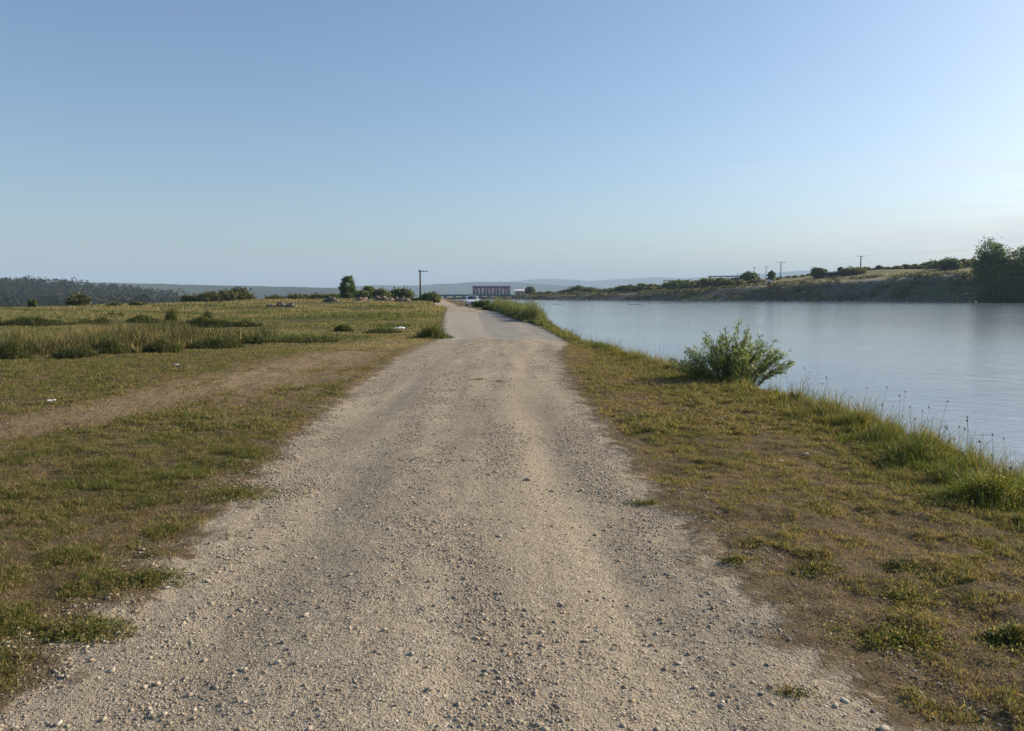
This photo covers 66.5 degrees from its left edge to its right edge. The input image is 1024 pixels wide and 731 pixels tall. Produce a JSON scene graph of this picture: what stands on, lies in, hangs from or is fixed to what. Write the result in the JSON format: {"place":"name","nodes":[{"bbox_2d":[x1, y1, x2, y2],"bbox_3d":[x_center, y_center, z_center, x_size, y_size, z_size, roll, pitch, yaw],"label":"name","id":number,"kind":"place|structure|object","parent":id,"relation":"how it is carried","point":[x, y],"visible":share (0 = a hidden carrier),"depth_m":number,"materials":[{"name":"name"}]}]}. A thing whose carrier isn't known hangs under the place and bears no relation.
{"place":"outdoors","nodes":[
{"label":"outdoors","id":0,"kind":"place"},
{"bbox_2d":[75,282,418,299],"bbox_3d":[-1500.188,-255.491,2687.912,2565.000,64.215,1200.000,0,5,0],"label":"hills","id":1,"kind":"structure","parent":0,"point":[261,292],"depth_m":2458.78,"materials":[{"name":"plant"}]},
{"bbox_2d":[334,282,610,296],"bbox_3d":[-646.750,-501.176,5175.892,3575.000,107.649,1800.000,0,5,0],"label":"hills","id":2,"kind":"structure","parent":0,"point":[465,288],"depth_m":4753.65,"materials":[{"name":"grey"}]},
{"bbox_2d":[465,296,479,305],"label":"parked car","id":3,"kind":"object","parent":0,"point":[470,300],"visible":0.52,"depth_m":110.54,"materials":[{"name":"white paint"}]},
{"bbox_2d":[434,312,564,340],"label":"paved road","id":4,"kind":"structure","parent":0,"point":[478,325],"depth_m":38.01,"materials":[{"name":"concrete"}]},
{"bbox_2d":[0,298,1012,730],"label":"gravel road","id":5,"kind":"structure","parent":0,"point":[325,542],"depth_m":4.07,"materials":[{"name":"gravel"}]},
{"bbox_2d":[615,498,680,507],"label":"grass clump","id":6,"kind":"object","parent":5,"relation":"on","point":[654,502],"visible":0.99,"depth_m":6.08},
{"bbox_2d":[754,678,840,710],"bbox_3d":[1.124,1.341,3.160,0.368,0.085,0.252,0,5,0],"label":"grass clump","id":7,"kind":"object","parent":5,"relation":"on","point":[789,690],"visible":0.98,"depth_m":3.18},
{"bbox_2d":[840,697,849,702],"bbox_3d":[1.337,1.346,3.138,0.027,0.012,0.043,-2,5,-19],"label":"stone","id":8,"kind":"object","parent":5,"relation":"on","point":[844,700],"visible":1,"depth_m":3.13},
{"bbox_2d":[879,725,889,730],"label":"stone","id":9,"kind":"object","parent":5,"relation":"on","point":[883,728],"visible":1,"depth_m":2.92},
{"bbox_2d":[0,297,1023,730],"bbox_3d":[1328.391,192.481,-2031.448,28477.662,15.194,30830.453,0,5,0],"label":"ground","id":10,"kind":"structure","parent":0,"point":[774,607],"depth_m":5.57,"materials":[{"name":"green plant"}]},
{"bbox_2d":[0,333,35,358],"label":"weed bush","id":11,"kind":"object","parent":10,"relation":"on","point":[12,350],"visible":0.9,"depth_m":19.52,"materials":[{"name":"green plant"}]},
{"bbox_2d":[27,298,37,307],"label":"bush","id":12,"kind":"object","parent":10,"relation":"on","point":[32,303],"visible":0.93,"depth_m":91.48,"materials":[{"name":"green plant"}]},
{"bbox_2d":[0,315,86,326],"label":"weed bush","id":13,"kind":"object","parent":10,"relation":"on","point":[34,321],"visible":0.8,"depth_m":38.62,"materials":[{"name":"green plant"}]},
{"bbox_2d":[52,343,99,359],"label":"weed bush","id":14,"kind":"object","parent":10,"relation":"on","point":[72,353],"visible":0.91,"depth_m":20.08,"materials":[{"name":"green plant"}]},
{"bbox_2d":[65,292,92,305],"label":"bush","id":15,"kind":"object","parent":10,"relation":"on","point":[79,299],"visible":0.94,"depth_m":104.20,"materials":[{"name":"green plant"}]},
{"bbox_2d":[29,611,140,648],"bbox_3d":[-2.063,1.267,3.750,0.557,0.109,0.400,0,5,0],"label":"grass clump","id":16,"kind":"object","parent":10,"relation":"on","point":[92,627],"visible":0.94,"depth_m":3.72,"materials":[{"name":"plant"}]},
{"bbox_2d":[77,315,122,325],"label":"weed bush","id":17,"kind":"object","parent":10,"relation":"on","point":[102,320],"visible":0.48,"depth_m":39.71,"materials":[{"name":"green plant"}]},
{"bbox_2d":[86,331,135,354],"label":"weed bush","id":18,"kind":"object","parent":10,"relation":"on","point":[110,345],"visible":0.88,"depth_m":21.38,"materials":[{"name":"green plant"}]},
{"bbox_2d":[104,301,121,306],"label":"bush","id":19,"kind":"object","parent":10,"relation":"on","point":[114,303],"visible":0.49,"depth_m":97.43,"materials":[{"name":"green plant"}]},
{"bbox_2d":[106,312,127,316],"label":"weed bush","id":20,"kind":"object","parent":10,"relation":"on","point":[114,314],"visible":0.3,"depth_m":50.78,"materials":[{"name":"green plant"}]},
{"bbox_2d":[128,301,145,305],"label":"bush","id":21,"kind":"object","parent":10,"relation":"on","point":[134,303],"visible":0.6,"depth_m":99.17,"materials":[{"name":"green plant"}]},
{"bbox_2d":[0,317,278,355],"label":"tall weeds","id":22,"kind":"object","parent":10,"relation":"on","point":[138,336],"visible":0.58,"depth_m":24.01,"materials":[{"name":"green plant"}]},
{"bbox_2d":[126,313,160,322],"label":"weed bush","id":23,"kind":"object","parent":10,"relation":"on","point":[143,318],"visible":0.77,"depth_m":43.63,"materials":[{"name":"green plant"}]},
{"bbox_2d":[93,563,207,590],"bbox_3d":[-2.068,1.202,4.461,0.597,0.123,0.423,0,5,0],"label":"grass clump","id":24,"kind":"object","parent":10,"relation":"on","point":[146,577],"visible":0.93,"depth_m":4.42,"materials":[{"name":"plant"}]},
{"bbox_2d":[142,333,183,352],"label":"weed bush","id":25,"kind":"object","parent":10,"relation":"on","point":[161,345],"visible":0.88,"depth_m":21.86,"materials":[{"name":"green plant"}]},
{"bbox_2d":[163,300,181,321],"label":"weed bush","id":26,"kind":"object","parent":10,"relation":"on","point":[170,314],"visible":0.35,"depth_m":42.84,"materials":[{"name":"green plant"}]},
{"bbox_2d":[180,294,197,302],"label":"bush","id":27,"kind":"object","parent":10,"relation":"on","point":[187,298],"visible":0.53,"depth_m":149.00,"materials":[{"name":"green plant"}]},
{"bbox_2d":[201,310,212,317],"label":"weed bush","id":28,"kind":"object","parent":10,"relation":"on","point":[207,313],"visible":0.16,"depth_m":45.83,"materials":[{"name":"green plant"}]},
{"bbox_2d":[192,290,223,301],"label":"bush","id":29,"kind":"object","parent":10,"relation":"on","point":[208,296],"visible":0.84,"depth_m":148.46,"materials":[{"name":"green plant"}]},
{"bbox_2d":[159,314,262,327],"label":"weed bush","id":30,"kind":"object","parent":10,"relation":"on","point":[208,322],"visible":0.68,"depth_m":40.62,"materials":[{"name":"green plant"}]},
{"bbox_2d":[189,330,244,348],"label":"weed bush","id":31,"kind":"object","parent":10,"relation":"on","point":[228,342],"visible":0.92,"depth_m":23.42,"materials":[{"name":"green plant"}]},
{"bbox_2d":[0,298,445,352],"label":"meadow grass","id":32,"kind":"structure","parent":10,"relation":"on","point":[415,312],"depth_m":55.28,"materials":[{"name":"plant"}]},
{"bbox_2d":[214,287,242,301],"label":"bush","id":33,"kind":"object","parent":10,"relation":"on","point":[228,295],"visible":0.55,"depth_m":150.58,"materials":[{"name":"green plant"}]},
{"bbox_2d":[230,286,256,299],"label":"bush","id":34,"kind":"object","parent":10,"relation":"on","point":[244,293],"visible":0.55,"depth_m":153.61,"materials":[{"name":"green plant"}]},
{"bbox_2d":[180,481,307,503],"bbox_3d":[-2.173,1.029,6.346,1.039,0.116,0.651,0,5,0],"label":"grass clump","id":35,"kind":"object","parent":10,"relation":"on","point":[237,492],"visible":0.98,"depth_m":6.29,"materials":[{"name":"plant"}]},
{"bbox_2d":[239,333,277,343],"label":"weed bush","id":36,"kind":"object","parent":10,"relation":"on","point":[255,339],"visible":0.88,"depth_m":25.75,"materials":[{"name":"green plant"}]},
{"bbox_2d":[263,294,285,298],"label":"bush","id":37,"kind":"object","parent":10,"relation":"on","point":[274,297],"visible":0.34,"depth_m":163.52,"materials":[{"name":"green plant"}]},
{"bbox_2d":[265,302,297,307],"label":"rubble heap","id":38,"kind":"object","parent":10,"relation":"on","point":[282,304],"visible":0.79,"depth_m":85.41,"materials":[{"name":"stone"}]},
{"bbox_2d":[286,292,312,298],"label":"bush","id":39,"kind":"object","parent":10,"relation":"on","point":[297,296],"visible":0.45,"depth_m":166.53,"materials":[{"name":"green plant"}]},
{"bbox_2d":[273,335,339,342],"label":"weed bush","id":40,"kind":"object","parent":10,"relation":"on","point":[310,339],"visible":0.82,"depth_m":26.69,"materials":[{"name":"green plant"}]},
{"bbox_2d":[309,292,323,298],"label":"bush","id":41,"kind":"object","parent":10,"relation":"on","point":[317,296],"visible":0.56,"depth_m":168.32,"materials":[{"name":"green plant"}]},
{"bbox_2d":[323,296,338,301],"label":"soil heap","id":42,"kind":"object","parent":10,"relation":"on","point":[330,299],"visible":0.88,"depth_m":111.37,"materials":[{"name":"soil"}]},
{"bbox_2d":[322,292,340,298],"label":"bush","id":43,"kind":"object","parent":10,"relation":"on","point":[325,296],"visible":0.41,"depth_m":166.71,"materials":[{"name":"green plant"}]},
{"bbox_2d":[333,324,353,331],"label":"weed bush","id":44,"kind":"object","parent":10,"relation":"on","point":[343,327],"visible":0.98,"depth_m":34.84,"materials":[{"name":"green plant"}]},
{"bbox_2d":[338,275,357,298],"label":"tree","id":45,"kind":"object","parent":10,"relation":"on","point":[345,288],"visible":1,"depth_m":163.32,"materials":[{"name":"green plant"}]},
{"bbox_2d":[352,297,371,301],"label":"soil heap","id":46,"kind":"object","parent":10,"relation":"on","point":[360,299],"visible":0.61,"depth_m":127.18,"materials":[{"name":"soil"}]},
{"bbox_2d":[353,288,372,298],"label":"bush","id":47,"kind":"object","parent":10,"relation":"on","point":[363,293],"visible":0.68,"depth_m":166.44,"materials":[{"name":"green plant"}]},
{"bbox_2d":[363,286,375,296],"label":"bush","id":48,"kind":"object","parent":10,"relation":"on","point":[370,288],"visible":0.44,"depth_m":173.66,"materials":[{"name":"green plant"}]},
{"bbox_2d":[368,287,394,298],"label":"bush","id":49,"kind":"object","parent":10,"relation":"on","point":[380,292],"visible":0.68,"depth_m":163.64,"materials":[{"name":"green plant"}]},
{"bbox_2d":[363,327,402,333],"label":"weed bush","id":50,"kind":"object","parent":10,"relation":"on","point":[384,330],"visible":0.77,"depth_m":32.74,"materials":[{"name":"green plant"}]},
{"bbox_2d":[372,296,393,301],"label":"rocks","id":51,"kind":"object","parent":10,"relation":"on","point":[384,298],"visible":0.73,"depth_m":129.12,"materials":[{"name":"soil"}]},
{"bbox_2d":[394,296,410,301],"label":"soil heap","id":52,"kind":"object","parent":10,"relation":"on","point":[402,298],"visible":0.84,"depth_m":131.22,"materials":[{"name":"soil"}]},
{"bbox_2d":[390,285,415,298],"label":"bush","id":53,"kind":"object","parent":10,"relation":"on","point":[406,293],"visible":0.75,"depth_m":166.33,"materials":[{"name":"green plant"}]},
{"bbox_2d":[418,270,426,296],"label":"utility pole","id":54,"kind":"object","parent":10,"relation":"on","point":[419,271],"visible":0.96,"depth_m":159.00,"materials":[{"name":"brown wood"}]},
{"bbox_2d":[419,291,441,302],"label":"bush","id":55,"kind":"object","parent":10,"relation":"on","point":[434,297],"visible":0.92,"depth_m":138.72,"materials":[{"name":"green plant"}]},
{"bbox_2d":[409,319,454,338],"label":"grass clump","id":56,"kind":"object","parent":10,"relation":"on","point":[434,332],"visible":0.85,"depth_m":29.00,"materials":[{"name":"plant"}]},
{"bbox_2d":[440,286,511,298],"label":"dam","id":57,"kind":"structure","parent":10,"relation":"on","point":[488,291],"depth_m":436.57,"materials":[{"name":"grey"}]},
{"bbox_2d":[471,300,492,307],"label":"bush","id":58,"kind":"object","parent":10,"relation":"on","point":[478,304],"visible":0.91,"depth_m":98.92,"materials":[{"name":"green plant"}]},
{"bbox_2d":[482,305,491,309],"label":"bush","id":59,"kind":"object","parent":10,"relation":"on","point":[487,307],"visible":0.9,"depth_m":83.31,"materials":[{"name":"green plant"}]},
{"bbox_2d":[490,295,509,311],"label":"reed bush","id":60,"kind":"object","parent":10,"relation":"on","point":[496,305],"visible":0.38,"depth_m":78.93,"materials":[{"name":"green plant"}]},
{"bbox_2d":[499,298,518,315],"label":"reed bush","id":61,"kind":"object","parent":10,"relation":"on","point":[506,307],"visible":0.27,"depth_m":65.31,"materials":[{"name":"green plant"}]},
{"bbox_2d":[505,300,535,318],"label":"reed bush","id":62,"kind":"object","parent":10,"relation":"on","point":[514,309],"visible":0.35,"depth_m":56.13,"materials":[{"name":"green plant"}]},
{"bbox_2d":[514,299,551,322],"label":"reed bush","id":63,"kind":"object","parent":10,"relation":"on","point":[529,313],"visible":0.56,"depth_m":47.63,"materials":[{"name":"green plant"}]},
{"bbox_2d":[531,313,554,325],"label":"reed bush","id":64,"kind":"object","parent":10,"relation":"on","point":[541,318],"visible":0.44,"depth_m":43.20,"materials":[{"name":"green plant"}]},
{"bbox_2d":[667,317,797,386],"bbox_3d":[4.198,-0.233,14.944,2.116,1.489,1.917,-3,6,-29],"label":"willow bush","id":65,"kind":"object","parent":10,"relation":"on","point":[737,357],"visible":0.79,"depth_m":14.73,"materials":[{"name":"green plant"}]},
{"bbox_2d":[715,550,758,566],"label":"grass clump","id":66,"kind":"object","parent":10,"relation":"on","point":[737,558],"visible":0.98,"depth_m":4.72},
{"bbox_2d":[533,316,1023,534],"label":"bank grass","id":67,"kind":"structure","parent":10,"relation":"on","point":[893,434],"depth_m":8.87,"materials":[{"name":"plant"}]},
{"bbox_2d":[774,559,846,578],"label":"grass clump","id":68,"kind":"object","parent":10,"relation":"on","point":[804,567],"visible":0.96,"depth_m":4.57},
{"bbox_2d":[831,619,958,660],"bbox_3d":[1.792,1.284,3.661,0.580,0.115,0.410,0,5,0],"label":"grass clump","id":69,"kind":"object","parent":10,"relation":"on","point":[899,638],"visible":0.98,"depth_m":3.65,"materials":[{"name":"plant"}]},
{"bbox_2d":[846,435,962,468],"bbox_3d":[3.996,0.904,7.702,1.490,0.468,0.941,0,5,0],"label":"grass clump","id":70,"kind":"object","parent":10,"relation":"on","point":[922,448],"visible":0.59,"depth_m":7.60,"materials":[{"name":"plant"}]},
{"bbox_2d":[871,555,946,578],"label":"grass clump","id":71,"kind":"object","parent":10,"relation":"on","point":[905,566],"visible":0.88,"depth_m":4.57,"materials":[{"name":"plant"}]},
{"bbox_2d":[873,580,965,609],"bbox_3d":[2.170,1.236,4.179,0.475,0.100,0.328,0,5,0],"label":"grass clump","id":72,"kind":"object","parent":10,"relation":"on","point":[895,595],"visible":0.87,"depth_m":4.17,"materials":[{"name":"plant"}]},
{"bbox_2d":[907,462,1023,513],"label":"grass clump","id":73,"kind":"object","parent":10,"relation":"on","point":[994,485],"visible":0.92,"depth_m":6.04,"materials":[{"name":"plant"}]},
{"bbox_2d":[966,617,1023,652],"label":"grass clump","id":74,"kind":"object","parent":10,"relation":"on","point":[1015,632],"visible":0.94,"depth_m":3.68,"materials":[{"name":"plant"}]},
{"bbox_2d":[0,0,1023,287],"label":"sky","id":75,"kind":"structure","parent":0,"point":[273,143],"materials":[{"name":"blue"}]},
{"bbox_2d":[509,271,809,287],"bbox_3d":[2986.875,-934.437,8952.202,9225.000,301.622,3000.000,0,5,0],"label":"hills","id":76,"kind":"structure","parent":0,"point":[611,283],"depth_m":8448.83,"materials":[{"name":"grey"}]},
{"bbox_2d":[447,267,976,301],"bbox_3d":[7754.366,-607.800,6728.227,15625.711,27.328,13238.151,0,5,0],"label":"river embankment","id":77,"kind":"structure","parent":0,"point":[937,288],"depth_m":284.68,"materials":[{"name":"plant"}]},
{"bbox_2d":[514,289,524,294],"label":"dam cabin","id":78,"kind":"object","parent":77,"relation":"on","point":[519,291],"visible":0.66,"depth_m":442.07,"materials":[{"name":"grey"}]},
{"bbox_2d":[524,286,535,293],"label":"tree","id":79,"kind":"object","parent":77,"relation":"on","point":[529,290],"visible":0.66,"depth_m":428.18,"materials":[{"name":"green plant"}]},
{"bbox_2d":[560,289,571,293],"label":"shrub","id":80,"kind":"object","parent":77,"relation":"on","point":[565,291],"visible":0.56,"depth_m":379.39,"materials":[{"name":"green plant"}]},
{"bbox_2d":[568,285,587,291],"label":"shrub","id":81,"kind":"object","parent":77,"relation":"on","point":[580,288],"visible":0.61,"depth_m":380.71,"materials":[{"name":"green plant"}]},
{"bbox_2d":[585,286,597,292],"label":"shrub","id":82,"kind":"object","parent":77,"relation":"on","point":[590,289],"visible":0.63,"depth_m":378.71,"materials":[{"name":"green plant"}]},
{"bbox_2d":[614,284,634,291],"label":"shrub","id":83,"kind":"object","parent":77,"relation":"on","point":[621,288],"visible":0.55,"depth_m":351.48,"materials":[{"name":"green plant"}]},
{"bbox_2d":[634,282,656,290],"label":"shrub","id":84,"kind":"object","parent":77,"relation":"on","point":[641,286],"visible":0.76,"depth_m":343.62,"materials":[{"name":"green plant"}]},
{"bbox_2d":[663,279,685,288],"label":"shrub","id":85,"kind":"object","parent":77,"relation":"on","point":[671,284],"visible":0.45,"depth_m":335.40,"materials":[{"name":"green plant"}]},
{"bbox_2d":[677,279,699,289],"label":"shrub","id":86,"kind":"object","parent":77,"relation":"on","point":[686,284],"visible":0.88,"depth_m":324.25,"materials":[{"name":"green plant"}]},
{"bbox_2d":[693,279,709,287],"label":"shrub","id":87,"kind":"object","parent":77,"relation":"on","point":[703,282],"visible":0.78,"depth_m":325.62,"materials":[{"name":"green plant"}]},
{"bbox_2d":[693,277,716,286],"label":"shrub","id":88,"kind":"object","parent":77,"relation":"on","point":[715,278],"visible":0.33,"depth_m":327.62,"materials":[{"name":"green plant"}]},
{"bbox_2d":[707,277,724,286],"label":"shrub","id":89,"kind":"object","parent":77,"relation":"on","point":[712,282],"visible":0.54,"depth_m":323.21,"materials":[{"name":"green plant"}]},
{"bbox_2d":[717,279,738,285],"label":"shrub","id":90,"kind":"object","parent":77,"relation":"on","point":[723,282],"visible":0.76,"depth_m":317.13,"materials":[{"name":"green plant"}]},
{"bbox_2d":[501,269,976,301],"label":"bank scrub","id":91,"kind":"object","parent":77,"relation":"on","point":[915,274],"visible":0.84,"depth_m":295.01,"materials":[{"name":"green plant"}]},
{"bbox_2d":[503,298,975,301],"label":"shore rocks","id":92,"kind":"object","parent":77,"relation":"on","point":[755,300],"visible":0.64,"depth_m":293.73,"materials":[{"name":"stone"}]},
{"bbox_2d":[737,279,747,285],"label":"shrub","id":93,"kind":"object","parent":77,"relation":"on","point":[741,281],"visible":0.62,"depth_m":316.30,"materials":[{"name":"green plant"}]},
{"bbox_2d":[739,271,761,280],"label":"tree","id":94,"kind":"object","parent":77,"relation":"on","point":[746,276],"visible":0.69,"depth_m":326.17,"materials":[{"name":"green plant"}]},
{"bbox_2d":[748,277,762,283],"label":"shrub","id":95,"kind":"object","parent":77,"relation":"on","point":[754,280],"visible":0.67,"depth_m":317.14,"materials":[{"name":"green plant"}]},
{"bbox_2d":[767,280,771,288],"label":"kiosk","id":96,"kind":"object","parent":77,"relation":"on","point":[768,284],"visible":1,"depth_m":297.96,"materials":[{"name":"grey brick"}]},
{"bbox_2d":[766,270,775,280],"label":"tree","id":97,"kind":"object","parent":77,"relation":"on","point":[771,274],"visible":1,"depth_m":332.18,"materials":[{"name":"green plant"}]},
{"bbox_2d":[810,267,827,277],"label":"tree","id":98,"kind":"object","parent":77,"relation":"on","point":[815,272],"visible":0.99,"depth_m":316.21,"materials":[{"name":"green plant"}]},
{"bbox_2d":[824,272,846,275],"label":"shed","id":99,"kind":"structure","parent":77,"relation":"on","point":[832,274],"depth_m":313.94,"materials":[{"name":"grey"}]},
{"bbox_2d":[839,266,866,274],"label":"tree","id":100,"kind":"object","parent":77,"relation":"on","point":[852,270],"visible":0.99,"depth_m":310.39,"materials":[{"name":"green plant"}]},
{"bbox_2d":[936,256,965,269],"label":"tree","id":101,"kind":"object","parent":77,"relation":"on","point":[949,263],"visible":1,"depth_m":295.30,"materials":[{"name":"green plant"}]},
{"bbox_2d":[959,258,972,267],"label":"shrub","id":102,"kind":"object","parent":77,"relation":"on","point":[967,262],"visible":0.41,"depth_m":302.59,"materials":[{"name":"green plant"}]},
{"bbox_2d":[968,235,1014,301],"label":"tree","id":103,"kind":"object","parent":77,"relation":"on","point":[988,260],"visible":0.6,"depth_m":242.67,"materials":[{"name":"green plant"}]},
{"bbox_2d":[974,264,1023,302],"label":"shrub","id":104,"kind":"object","parent":77,"relation":"on","point":[1009,281],"visible":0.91,"depth_m":235.50,"materials":[{"name":"green plant"}]},
{"bbox_2d":[1002,246,1023,290],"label":"tree","id":105,"kind":"object","parent":77,"relation":"on","point":[1017,264],"visible":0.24,"depth_m":239.14,"materials":[{"name":"green plant"}]},
{"bbox_2d":[455,299,1023,473],"bbox_3d":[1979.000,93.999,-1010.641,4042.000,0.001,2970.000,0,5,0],"label":"water","id":106,"kind":"structure","parent":0,"point":[965,359],"depth_m":37.81,"materials":[{"name":"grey liquid"}]},
{"bbox_3d":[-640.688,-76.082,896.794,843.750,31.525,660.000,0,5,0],"label":"hills","id":107,"kind":"structure","parent":0,"visible":0},
{"bbox_2d":[0,275,196,307],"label":"distant wood","id":108,"kind":"object","parent":107,"relation":"on","point":[43,292],"visible":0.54,"depth_m":762.07,"materials":[{"name":"green plant"}]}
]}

